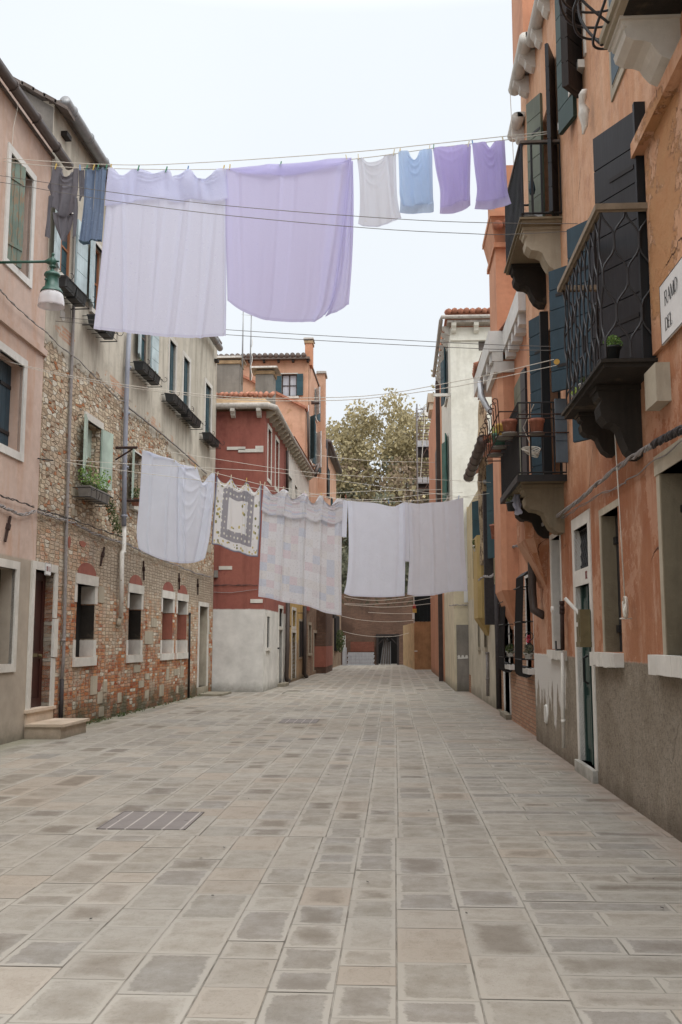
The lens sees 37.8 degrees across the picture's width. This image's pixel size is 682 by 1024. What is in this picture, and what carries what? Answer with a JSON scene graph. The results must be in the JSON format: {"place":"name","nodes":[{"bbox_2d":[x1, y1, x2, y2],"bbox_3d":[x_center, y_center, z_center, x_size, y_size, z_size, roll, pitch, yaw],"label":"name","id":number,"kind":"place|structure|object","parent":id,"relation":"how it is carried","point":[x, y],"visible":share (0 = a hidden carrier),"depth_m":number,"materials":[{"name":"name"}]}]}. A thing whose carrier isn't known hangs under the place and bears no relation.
{"place":"outdoors","nodes":[
{"label":"outdoors","id":0,"kind":"place"},
{"bbox_2d":[0,0,520,498],"label":"sky","id":1,"kind":"structure","parent":0,"point":[170,82],"materials":[{"name":"white"}]},
{"bbox_2d":[0,664,676,1021],"bbox_3d":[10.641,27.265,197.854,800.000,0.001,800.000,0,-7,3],"label":"ground","id":2,"kind":"structure","parent":0,"point":[291,692],"depth_m":10.31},
{"bbox_2d":[0,58,73,744],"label":"pink house","id":3,"kind":"structure","parent":2,"relation":"on","point":[23,214],"depth_m":16.52,"materials":[{"name":"paint"}]},
{"bbox_2d":[0,558,19,672],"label":"window","id":4,"kind":"structure","parent":3,"relation":"in","point":[6,563],"depth_m":16.17,"materials":[{"name":"stone"}]},
{"bbox_2d":[0,341,27,461],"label":"window","id":5,"kind":"structure","parent":3,"relation":"in","point":[5,370],"depth_m":16.43,"materials":[{"name":"white paint"}]},
{"bbox_2d":[2,142,36,288],"bbox_3d":[-5.366,-4.896,16.565,0.194,2.029,1.222,-1,-7,8],"label":"window","id":6,"kind":"structure","parent":3,"relation":"in","point":[14,194],"depth_m":16.42,"materials":[{"name":"white paint"}]},
{"bbox_2d":[0,253,64,310],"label":"street lamp","id":7,"kind":"object","parent":3,"relation":"attached to","point":[51,289],"visible":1,"depth_m":15.40,"materials":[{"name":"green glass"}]},
{"bbox_2d":[3,131,546,164],"bbox_3d":[-1.376,-5.542,15.059,8.967,0.557,0.011,-2,-8,12],"label":"washing line","id":8,"kind":"object","parent":3,"relation":"attached to","point":[279,157],"visible":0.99,"depth_m":14.92,"materials":[{"name":"fabric"}]},
{"bbox_2d":[3,133,546,169],"bbox_3d":[-1.375,-5.467,15.049,8.964,0.618,0.011,-2,-8,12],"label":"washing line","id":9,"kind":"object","parent":3,"relation":"attached to","point":[227,168],"visible":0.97,"depth_m":15.18,"materials":[{"name":"fabric"}]},
{"bbox_2d":[45,167,84,241],"bbox_3d":[-4.326,-4.833,15.573,0.637,1.227,0.174,-1,-8,11],"label":"hooded jumper","id":10,"kind":"object","parent":9,"relation":"hanging from","point":[63,204],"visible":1,"depth_m":15.58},
{"bbox_2d":[78,167,106,244],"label":"jeans","id":11,"kind":"object","parent":9,"relation":"hanging from","point":[92,224],"visible":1,"depth_m":15.46,"materials":[{"name":"fabric"}]},
{"bbox_2d":[94,167,227,337],"bbox_3d":[-2.740,-3.978,15.116,2.144,2.820,0.121,-1,-8,11],"label":"bed sheet","id":12,"kind":"object","parent":9,"relation":"hanging from","point":[163,271],"visible":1,"depth_m":15.11,"materials":[{"name":"fabric"}]},
{"bbox_2d":[226,158,353,321],"bbox_3d":[-0.781,-3.997,14.740,1.953,2.455,0.145,-1,-8,11],"label":"bed sheet","id":13,"kind":"object","parent":9,"relation":"hanging from","point":[284,270],"visible":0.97,"depth_m":14.75,"materials":[{"name":"fabric"}]},
{"bbox_2d":[357,153,400,226],"bbox_3d":[0.555,-4.691,14.540,0.648,1.111,0.062,-1,-8,11],"label":"towel","id":14,"kind":"object","parent":9,"relation":"hanging from","point":[378,188],"visible":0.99,"depth_m":14.54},
{"bbox_2d":[398,149,433,213],"bbox_3d":[1.085,-4.793,14.426,0.502,0.957,0.121,-1,-8,11],"label":"pillowcase","id":15,"kind":"object","parent":9,"relation":"hanging from","point":[416,185],"visible":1,"depth_m":14.41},
{"bbox_2d":[433,144,470,213],"bbox_3d":[1.603,-4.790,14.328,0.541,0.998,0.100,-1,-8,11],"label":"pillowcase","id":16,"kind":"object","parent":9,"relation":"hanging from","point":[452,164],"visible":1,"depth_m":14.30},
{"bbox_2d":[472,140,510,209],"bbox_3d":[2.150,-4.817,14.210,0.533,0.996,0.113,-1,-8,11],"label":"pillowcase","id":17,"kind":"object","parent":9,"relation":"hanging from","point":[490,174],"visible":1,"depth_m":14.19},
{"bbox_2d":[2,359,553,398],"bbox_3d":[-1.544,-2.137,14.569,9.236,1.285,0.010,-3,-8,22],"label":"washing line","id":18,"kind":"object","parent":3,"relation":"attached to","point":[290,398],"visible":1,"depth_m":14.17,"materials":[{"name":"fabric"}]},
{"bbox_2d":[14,77,222,722],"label":"patched brick house","id":19,"kind":"structure","parent":2,"relation":"on","point":[115,633],"depth_m":20.82,"materials":[{"name":"brown brick"}]},
{"bbox_2d":[0,289,129,402],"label":"wall cable","id":20,"kind":"object","parent":19,"relation":"attached to","point":[51,337],"depth_m":17.95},
{"bbox_2d":[54,209,87,294],"bbox_3d":[-5.206,-5.049,18.794,0.327,1.560,1.884,0,-7,3],"label":"window","id":21,"kind":"structure","parent":19,"relation":"in","point":[61,248],"depth_m":19.22,"materials":[{"name":"white paint"}]},
{"bbox_2d":[59,271,95,309],"bbox_3d":[-4.965,-4.117,18.416,0.514,0.351,1.255,0,-7,3],"label":"window box","id":22,"kind":"object","parent":19,"relation":"attached to","point":[74,294],"visible":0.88,"depth_m":18.38,"materials":[{"name":"black plastic"}]},
{"bbox_2d":[72,563,98,666],"bbox_3d":[-5.178,2.020,19.693,0.388,2.030,1.374,0,-7,3],"label":"window","id":23,"kind":"structure","parent":19,"relation":"in","point":[86,575],"depth_m":20.12,"materials":[{"name":"stone"}]},
{"bbox_2d":[89,240,101,313],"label":"window","id":24,"kind":"structure","parent":19,"relation":"in","point":[94,254],"depth_m":20.13,"materials":[{"name":"white paint"}]},
{"bbox_2d":[72,457,121,536],"bbox_3d":[-4.813,-0.303,20.014,0.517,1.408,2.159,0,-7,3],"label":"window box","id":25,"kind":"object","parent":19,"relation":"attached to","point":[92,492],"visible":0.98,"depth_m":19.62,"materials":[{"name":"metal"}]},
{"bbox_2d":[82,411,113,490],"bbox_3d":[-5.106,-1.186,20.173,0.457,1.495,1.925,0,-7,3],"label":"window","id":26,"kind":"structure","parent":19,"relation":"in","point":[106,455],"depth_m":20.66,"materials":[{"name":"stone"}]},
{"bbox_2d":[82,314,122,341],"bbox_3d":[-4.824,-3.743,20.207,0.512,0.254,1.170,0,-7,3],"label":"window box","id":27,"kind":"object","parent":19,"relation":"attached to","point":[106,335],"visible":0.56,"depth_m":20.23,"materials":[{"name":"black plastic"}]},
{"bbox_2d":[37,510,211,577],"bbox_3d":[-4.648,1.024,24.245,0.051,0.305,14.465,-1,-7,4],"label":"wall cable","id":28,"kind":"object","parent":19,"relation":"attached to","point":[81,527],"depth_m":20.73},
{"bbox_2d":[115,446,137,459],"bbox_3d":[-4.691,-1.280,21.729,0.488,0.314,0.053,0,-7,3],"label":"line arm","id":29,"kind":"object","parent":19,"relation":"attached to","point":[131,448],"visible":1,"depth_m":21.72},
{"bbox_2d":[137,448,488,501],"bbox_3d":[-0.328,-0.762,22.712,8.525,0.999,0.011,2,-8,-14],"label":"washing line","id":30,"kind":"object","parent":29,"relation":"attached to","point":[332,497],"visible":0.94,"depth_m":22.75,"materials":[{"name":"fabric"}]},
{"bbox_2d":[137,451,214,562],"bbox_3d":[-3.598,-0.104,21.763,1.670,2.448,0.180,2,-8,-17],"label":"bed sheet","id":31,"kind":"object","parent":30,"relation":"hanging from","point":[174,519],"visible":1,"depth_m":21.76,"materials":[{"name":"fabric"}]},
{"bbox_2d":[212,475,261,556],"bbox_3d":[-2.309,0.088,22.093,1.102,1.800,0.092,2,-8,-13],"label":"tablecloth","id":32,"kind":"object","parent":30,"relation":"hanging from","point":[236,519],"visible":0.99,"depth_m":22.09,"materials":[{"name":"fabric"}]},
{"bbox_2d":[258,486,342,614],"bbox_3d":[-0.888,0.864,22.329,1.931,2.883,0.122,2,-8,-13],"label":"patchwork cover","id":33,"kind":"object","parent":30,"relation":"hanging from","point":[301,552],"visible":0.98,"depth_m":22.35,"materials":[{"name":"fabric"}]},
{"bbox_2d":[342,500,404,596],"bbox_3d":[0.747,0.832,22.790,1.531,2.228,0.094,2,-8,-14],"label":"sheet","id":34,"kind":"object","parent":30,"relation":"hanging from","point":[376,562],"visible":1,"depth_m":22.79,"materials":[{"name":"fabric"}]},
{"bbox_2d":[405,498,467,595],"bbox_3d":[2.217,0.797,23.155,1.523,2.324,0.103,2,-8,-13],"label":"sheet","id":35,"kind":"object","parent":30,"relation":"hanging from","point":[434,547],"visible":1,"depth_m":23.16,"materials":[{"name":"fabric"}]},
{"bbox_2d":[126,575,143,662],"bbox_3d":[-4.915,2.469,23.116,0.377,2.017,1.316,0,-7,3],"label":"window","id":36,"kind":"structure","parent":19,"relation":"in","point":[133,648],"depth_m":23.54,"materials":[{"name":"stone"}]},
{"bbox_2d":[130,449,141,511],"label":"window","id":37,"kind":"structure","parent":19,"relation":"in","point":[135,508],"depth_m":22.58,"materials":[{"name":"stone"}]},
{"bbox_2d":[137,334,158,373],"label":"window","id":38,"kind":"structure","parent":19,"relation":"in","point":[154,340],"depth_m":24.63,"materials":[{"name":"white paint"}]},
{"bbox_2d":[130,358,166,387],"bbox_3d":[-4.557,-3.338,23.619,0.484,0.374,1.586,-1,-7,4],"label":"window box","id":39,"kind":"object","parent":19,"relation":"attached to","point":[147,372],"visible":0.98,"depth_m":23.39,"materials":[{"name":"black plastic"}]},
{"bbox_2d":[160,582,174,659],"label":"window","id":40,"kind":"structure","parent":19,"relation":"in","point":[167,606],"depth_m":26.58,"materials":[{"name":"stone"}]},
{"bbox_2d":[129,407,206,473],"bbox_3d":[-4.489,-1.788,26.669,0.045,0.163,8.352,-1,-7,4],"label":"wall cable","id":41,"kind":"object","parent":19,"relation":"attached to","point":[133,411],"depth_m":25.73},
{"bbox_2d":[167,337,177,394],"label":"window","id":42,"kind":"structure","parent":19,"relation":"in","point":[172,350],"depth_m":27.01,"materials":[{"name":"stone"}]},
{"bbox_2d":[161,390,193,415],"bbox_3d":[-4.333,-2.935,26.474,0.484,0.374,1.656,-1,-7,4],"label":"window box","id":43,"kind":"object","parent":19,"relation":"attached to","point":[177,403],"visible":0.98,"depth_m":26.24,"materials":[{"name":"black metal"}]},
{"bbox_2d":[175,585,188,658],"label":"window","id":44,"kind":"structure","parent":19,"relation":"in","point":[181,607],"depth_m":28.15,"materials":[{"name":"stone"}]},
{"bbox_2d":[181,350,190,407],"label":"window","id":45,"kind":"structure","parent":19,"relation":"in","point":[184,363],"depth_m":28.60,"materials":[{"name":"stone"}]},
{"bbox_2d":[177,409,206,429],"bbox_3d":[-4.202,-2.624,28.123,0.484,0.254,1.685,-1,-7,4],"label":"window box","id":46,"kind":"object","parent":19,"relation":"attached to","point":[192,419],"visible":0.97,"depth_m":28.11,"materials":[{"name":"black metal"}]},
{"bbox_2d":[203,377,212,432],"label":"window","id":47,"kind":"structure","parent":19,"relation":"in","point":[206,390],"depth_m":31.55,"materials":[{"name":"stone"}]},
{"bbox_2d":[199,431,224,448],"bbox_3d":[-3.990,-2.279,30.842,0.484,0.374,1.561,-1,-7,4],"label":"window box","id":48,"kind":"object","parent":19,"relation":"attached to","point":[211,439],"visible":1,"depth_m":30.52,"materials":[{"name":"black metal"}]},
{"bbox_2d":[66,462,462,499],"bbox_3d":[-1.162,-0.681,21.885,11.169,0.566,0.010,6,-10,-40],"label":"washing line","id":49,"kind":"object","parent":19,"relation":"attached to","point":[250,487],"visible":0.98,"depth_m":21.13,"materials":[{"name":"fabric"}]},
{"bbox_2d":[72,460,477,498],"bbox_3d":[-0.689,-0.644,22.347,12.490,0.357,0.010,6,-10,-40],"label":"washing line","id":50,"kind":"object","parent":19,"relation":"attached to","point":[265,471],"visible":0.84,"depth_m":21.44,"materials":[{"name":"fabric"}]},
{"bbox_2d":[56,321,550,350],"bbox_3d":[-1.934,-3.004,16.432,10.903,2.190,0.010,-4,-8,27],"label":"washing line","id":51,"kind":"object","parent":19,"relation":"attached to","point":[360,342],"visible":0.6,"depth_m":15.09,"materials":[{"name":"fabric"}]},
{"bbox_2d":[60,317,549,346],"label":"washing line","id":52,"kind":"object","parent":19,"relation":"attached to","point":[368,338],"visible":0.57,"depth_m":15.16,"materials":[{"name":"fabric"}]},
{"bbox_2d":[212,355,314,691],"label":"red corner house","id":53,"kind":"structure","parent":2,"relation":"on","point":[248,646],"depth_m":32.68,"materials":[{"name":"paint"}]},
{"bbox_2d":[266,613,271,650],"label":"window","id":54,"kind":"structure","parent":53,"relation":"in","point":[267,614],"depth_m":33.05,"materials":[{"name":"stone"}]},
{"bbox_2d":[267,424,271,485],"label":"window","id":55,"kind":"structure","parent":53,"relation":"in","point":[269,429],"depth_m":33.64,"materials":[{"name":"stone"}]},
{"bbox_2d":[275,435,279,492],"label":"window","id":56,"kind":"structure","parent":53,"relation":"in","point":[276,438],"depth_m":35.56,"materials":[{"name":"stone"}]},
{"bbox_2d":[217,337,327,502],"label":"tall orange house","id":57,"kind":"structure","parent":2,"relation":"on","point":[299,381],"depth_m":47.66,"materials":[{"name":"paint"}]},
{"bbox_2d":[276,373,302,397],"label":"window","id":58,"kind":"structure","parent":57,"relation":"in","point":[291,386],"depth_m":47.65,"materials":[{"name":"wood"}]},
{"bbox_2d":[309,414,315,465],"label":"window","id":59,"kind":"structure","parent":57,"relation":"in","point":[312,443],"depth_m":47.45,"materials":[{"name":"wood"}]},
{"bbox_2d":[315,387,320,422],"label":"window","id":60,"kind":"structure","parent":57,"relation":"in","point":[317,391],"depth_m":50.27,"materials":[{"name":"stone"}]},
{"bbox_2d":[316,431,321,473],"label":"window","id":61,"kind":"structure","parent":57,"relation":"in","point":[319,434],"depth_m":50.65,"materials":[{"name":"stone"}]},
{"bbox_2d":[284,436,313,682],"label":"white and yellow house","id":62,"kind":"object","parent":2,"relation":"on","point":[295,641],"visible":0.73,"depth_m":41.03,"materials":[{"name":"paint"}]},
{"bbox_2d":[299,619,302,658],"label":"window","id":63,"kind":"structure","parent":62,"relation":"in","point":[300,620],"depth_m":42.60,"materials":[{"name":"glass"}]},
{"bbox_2d":[306,606,340,675],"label":"brick ground storey","id":64,"kind":"object","parent":2,"relation":"on","point":[323,656],"visible":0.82,"depth_m":50.08,"materials":[{"name":"brick"}]},
{"bbox_2d":[326,439,341,505],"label":"farther orange house","id":65,"kind":"structure","parent":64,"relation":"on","point":[333,465],"depth_m":60.17,"materials":[{"name":"paint"}]},
{"bbox_2d":[336,630,345,652],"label":"climbing plant","id":66,"kind":"object","parent":64,"relation":"attached to","point":[341,643],"visible":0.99,"depth_m":62.07,"materials":[{"name":"green plant"}]},
{"bbox_2d":[341,545,348,591],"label":"broadleaf tree","id":67,"kind":"object","parent":2,"relation":"on","point":[344,571],"visible":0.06,"depth_m":75.00,"materials":[{"name":"green plant"}]},
{"bbox_2d":[341,594,413,664],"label":"end brick wall","id":68,"kind":"structure","parent":2,"relation":"on","point":[386,627],"depth_m":68.38,"materials":[{"name":"brown brick"}]},
{"bbox_2d":[326,388,430,591],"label":"plane tree","id":69,"kind":"object","parent":2,"relation":"on","point":[400,449],"visible":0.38,"depth_m":80.89,"materials":[{"name":"green plant"}]},
{"bbox_2d":[385,370,436,502],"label":"plane tree","id":70,"kind":"object","parent":2,"relation":"on","point":[413,487],"visible":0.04,"depth_m":71.40,"materials":[{"name":"green plant"}]},
{"bbox_2d":[426,331,444,681],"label":"rust red house","id":71,"kind":"structure","parent":2,"relation":"on","point":[433,408],"depth_m":45.54,"materials":[{"name":"paint"}]},
{"bbox_2d":[432,307,491,691],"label":"cream house","id":72,"kind":"structure","parent":2,"relation":"on","point":[459,404],"depth_m":33.46,"materials":[{"name":"paint"}]},
{"bbox_2d":[440,347,447,406],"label":"window","id":73,"kind":"structure","parent":72,"relation":"in","point":[443,365],"depth_m":36.11,"materials":[{"name":"wood"}]},
{"bbox_2d":[441,433,448,501],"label":"window","id":74,"kind":"structure","parent":72,"relation":"in","point":[445,462],"depth_m":35.77,"materials":[{"name":"wood"}]},
{"bbox_2d":[463,401,501,710],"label":"beige house","id":75,"kind":"structure","parent":2,"relation":"on","point":[481,614],"depth_m":25.30,"materials":[{"name":"paint"}]},
{"bbox_2d":[139,447,490,482],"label":"washing line","id":76,"kind":"object","parent":75,"relation":"attached to","point":[309,472],"visible":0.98,"depth_m":22.50,"materials":[{"name":"fabric"}]},
{"bbox_2d":[472,165,535,735],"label":"salmon house","id":77,"kind":"structure","parent":2,"relation":"on","point":[515,675],"depth_m":19.83,"materials":[{"name":"paint"}]},
{"bbox_2d":[498,601,514,672],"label":"window","id":78,"kind":"structure","parent":77,"relation":"in","point":[503,665],"depth_m":20.19,"materials":[{"name":"white paint"}]},
{"bbox_2d":[513,571,534,677],"bbox_3d":[3.268,1.987,17.642,0.302,1.851,1.160,0,-7,3],"label":"window","id":79,"kind":"structure","parent":77,"relation":"in","point":[521,670],"depth_m":17.54,"materials":[{"name":"white paint"}]},
{"bbox_2d":[523,635,533,658],"bbox_3d":[3.251,2.342,17.265,0.201,0.440,0.298,0,-7,3],"label":"sill plant","id":80,"kind":"object","parent":77,"relation":"in","point":[527,654],"visible":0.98,"depth_m":17.21,"materials":[{"name":"green plant"}]},
{"bbox_2d":[479,0,681,842],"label":"orange house","id":81,"kind":"structure","parent":2,"relation":"on","point":[609,701],"depth_m":10.39,"materials":[{"name":"paint"}]},
{"bbox_2d":[0,182,566,234],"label":"washing line","id":82,"kind":"object","parent":81,"relation":"attached to","point":[292,221],"visible":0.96,"depth_m":13.07,"materials":[{"name":"fabric"}]},
{"bbox_2d":[0,175,577,223],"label":"washing line","id":83,"kind":"object","parent":81,"relation":"attached to","point":[303,212],"visible":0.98,"depth_m":13.31,"materials":[{"name":"fabric"}]},
{"bbox_2d":[22,365,555,400],"bbox_3d":[-1.599,-2.188,15.017,9.693,1.399,0.010,-3,-8,23],"label":"washing line","id":84,"kind":"object","parent":81,"relation":"attached to","point":[305,400],"visible":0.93,"depth_m":14.41,"materials":[{"name":"fabric"}]},
{"bbox_2d":[490,427,506,449],"bbox_3d":[2.318,-1.111,14.605,0.258,0.354,0.246,0,-7,3],"label":"flower pot","id":85,"kind":"object","parent":81,"relation":"attached to","point":[499,442],"visible":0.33,"depth_m":14.54,"materials":[{"name":"brown plastic"}]},
{"bbox_2d":[501,419,517,435],"bbox_3d":[2.288,-1.145,13.507,0.219,0.200,0.219,0,-7,3],"label":"flower pot","id":86,"kind":"object","parent":81,"relation":"attached to","point":[509,426],"visible":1,"depth_m":13.43,"materials":[{"name":"ceramic"}]},
{"bbox_2d":[511,494,522,514],"bbox_3d":[2.571,-0.122,14.597,0.166,0.328,0.138,0,-7,3],"label":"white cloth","id":87,"kind":"object","parent":81,"relation":"hanging from","point":[517,504],"visible":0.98,"depth_m":14.55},
{"bbox_2d":[521,404,540,457],"bbox_3d":[2.659,-1.103,13.722,0.238,0.699,0.314,4,-8,-27],"label":"rope coil","id":88,"kind":"object","parent":81,"relation":"hanging from","point":[525,449],"visible":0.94,"depth_m":13.77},
{"bbox_2d":[529,418,544,435],"bbox_3d":[2.618,-1.136,13.306,0.209,0.210,0.209,0,-7,3],"label":"flower pot","id":89,"kind":"object","parent":81,"relation":"attached to","point":[536,424],"visible":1,"depth_m":13.23,"materials":[{"name":"ceramic"}]},
{"bbox_2d":[547,534,566,660],"bbox_3d":[3.197,1.191,14.195,0.373,1.817,1.361,0,-7,3],"label":"window","id":90,"kind":"structure","parent":81,"relation":"in","point":[555,545],"depth_m":14.62,"materials":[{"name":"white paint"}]},
{"bbox_2d":[576,609,591,646],"bbox_3d":[2.870,1.378,11.795,0.137,0.440,0.270,0,-7,3],"label":"mailbox","id":91,"kind":"object","parent":81,"relation":"attached to","point":[583,624],"visible":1,"depth_m":11.67,"materials":[{"name":"gold metal"}]},
{"bbox_2d":[578,89,589,134],"bbox_3d":[2.794,-4.606,11.446,0.131,0.560,0.151,-2,-8,14],"label":"hanging rag","id":92,"kind":"object","parent":81,"relation":"hanging from","point":[583,113],"visible":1,"depth_m":11.42,"materials":[{"name":"white fabric"}]},
{"bbox_2d":[512,435,680,547],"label":"wall cable","id":93,"kind":"object","parent":81,"relation":"attached to","point":[638,453],"depth_m":10.36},
{"bbox_2d":[589,499,623,667],"bbox_3d":[3.005,0.806,10.794,0.423,1.737,1.336,0,-7,3],"label":"window","id":94,"kind":"structure","parent":81,"relation":"in","point":[608,525],"depth_m":10.99,"materials":[{"name":"stone"}]},
{"bbox_2d":[603,335,622,357],"bbox_3d":[2.458,-1.490,9.002,0.186,0.237,0.157,0,-7,3],"label":"balcony plant","id":95,"kind":"object","parent":81,"relation":"on","point":[613,349],"visible":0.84,"depth_m":8.95,"materials":[{"name":"green plant"}]},
{"bbox_2d":[561,440,681,518],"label":"wall cable","id":96,"kind":"object","parent":81,"relation":"attached to","point":[622,483],"depth_m":9.90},
{"bbox_2d":[614,434,631,618],"bbox_3d":[2.729,0.042,9.719,0.115,1.998,0.155,-5,-9,31],"label":"rope coil","id":97,"kind":"object","parent":81,"relation":"hanging from","point":[625,609],"visible":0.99,"depth_m":9.69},
{"bbox_2d":[648,438,681,677],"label":"window","id":98,"kind":"structure","parent":81,"relation":"in","point":[669,491],"depth_m":8.55,"materials":[{"name":"stone"}]},
{"bbox_2d":[650,425,681,448],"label":"wall cable","id":99,"kind":"object","parent":81,"relation":"attached to","point":[675,432],"depth_m":7.91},
{"bbox_2d":[659,257,681,345],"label":"street sign","id":100,"kind":"object","parent":81,"relation":"attached to","point":[670,291],"visible":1,"depth_m":8.07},
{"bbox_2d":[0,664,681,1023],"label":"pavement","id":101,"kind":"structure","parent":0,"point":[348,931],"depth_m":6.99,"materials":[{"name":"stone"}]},
{"bbox_2d":[24,705,89,738],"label":"door steps","id":102,"kind":"structure","parent":101,"relation":"on","point":[41,722],"depth_m":16.80,"materials":[{"name":"stone"}]},
{"bbox_2d":[86,692,205,725],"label":"weeds","id":103,"kind":"object","parent":101,"relation":"on","point":[118,715],"visible":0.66,"depth_m":21.88,"materials":[{"name":"green plant"}]},
{"bbox_2d":[96,811,203,829],"bbox_3d":[-1.709,2.804,9.041,0.776,0.020,0.879,0,-7,3],"label":"drain cover","id":104,"kind":"object","parent":101,"relation":"on","point":[149,820],"visible":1,"depth_m":9.01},
{"bbox_2d":[197,686,230,695],"bbox_3d":[-3.972,5.411,30.156,1.067,0.250,1.595,0,-7,3],"label":"door step","id":105,"kind":"object","parent":101,"relation":"on","point":[202,690],"depth_m":29.77,"materials":[{"name":"stone"}]},
{"bbox_2d":[279,719,319,722],"bbox_3d":[-0.843,4.248,20.200,0.754,0.020,0.922,0,-7,3],"label":"drain cover","id":106,"kind":"object","parent":101,"relation":"on","point":[299,721],"visible":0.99,"depth_m":20.09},
{"bbox_2d":[347,653,374,664],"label":"metal sheets","id":107,"kind":"object","parent":101,"relation":"on","point":[360,656],"visible":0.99,"depth_m":66.73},
{"bbox_2d":[380,638,390,664],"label":"door","id":108,"kind":"structure","parent":101,"relation":"on","point":[386,649],"depth_m":68.35,"materials":[{"name":"wood"}]},
{"bbox_2d":[403,622,430,669],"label":"plywood hoarding","id":109,"kind":"object","parent":101,"relation":"on","point":[417,647],"visible":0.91,"depth_m":55.88,"materials":[{"name":"brown wood"}]},
{"bbox_2d":[414,596,430,621],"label":"tarpaulin","id":110,"kind":"object","parent":109,"relation":"attached to","point":[423,614],"visible":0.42,"depth_m":56.42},
{"bbox_2d":[416,404,430,503],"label":"scaffold tower","id":111,"kind":"structure","parent":101,"relation":"on","point":[422,448],"depth_m":58.84,"materials":[{"name":"metal"}]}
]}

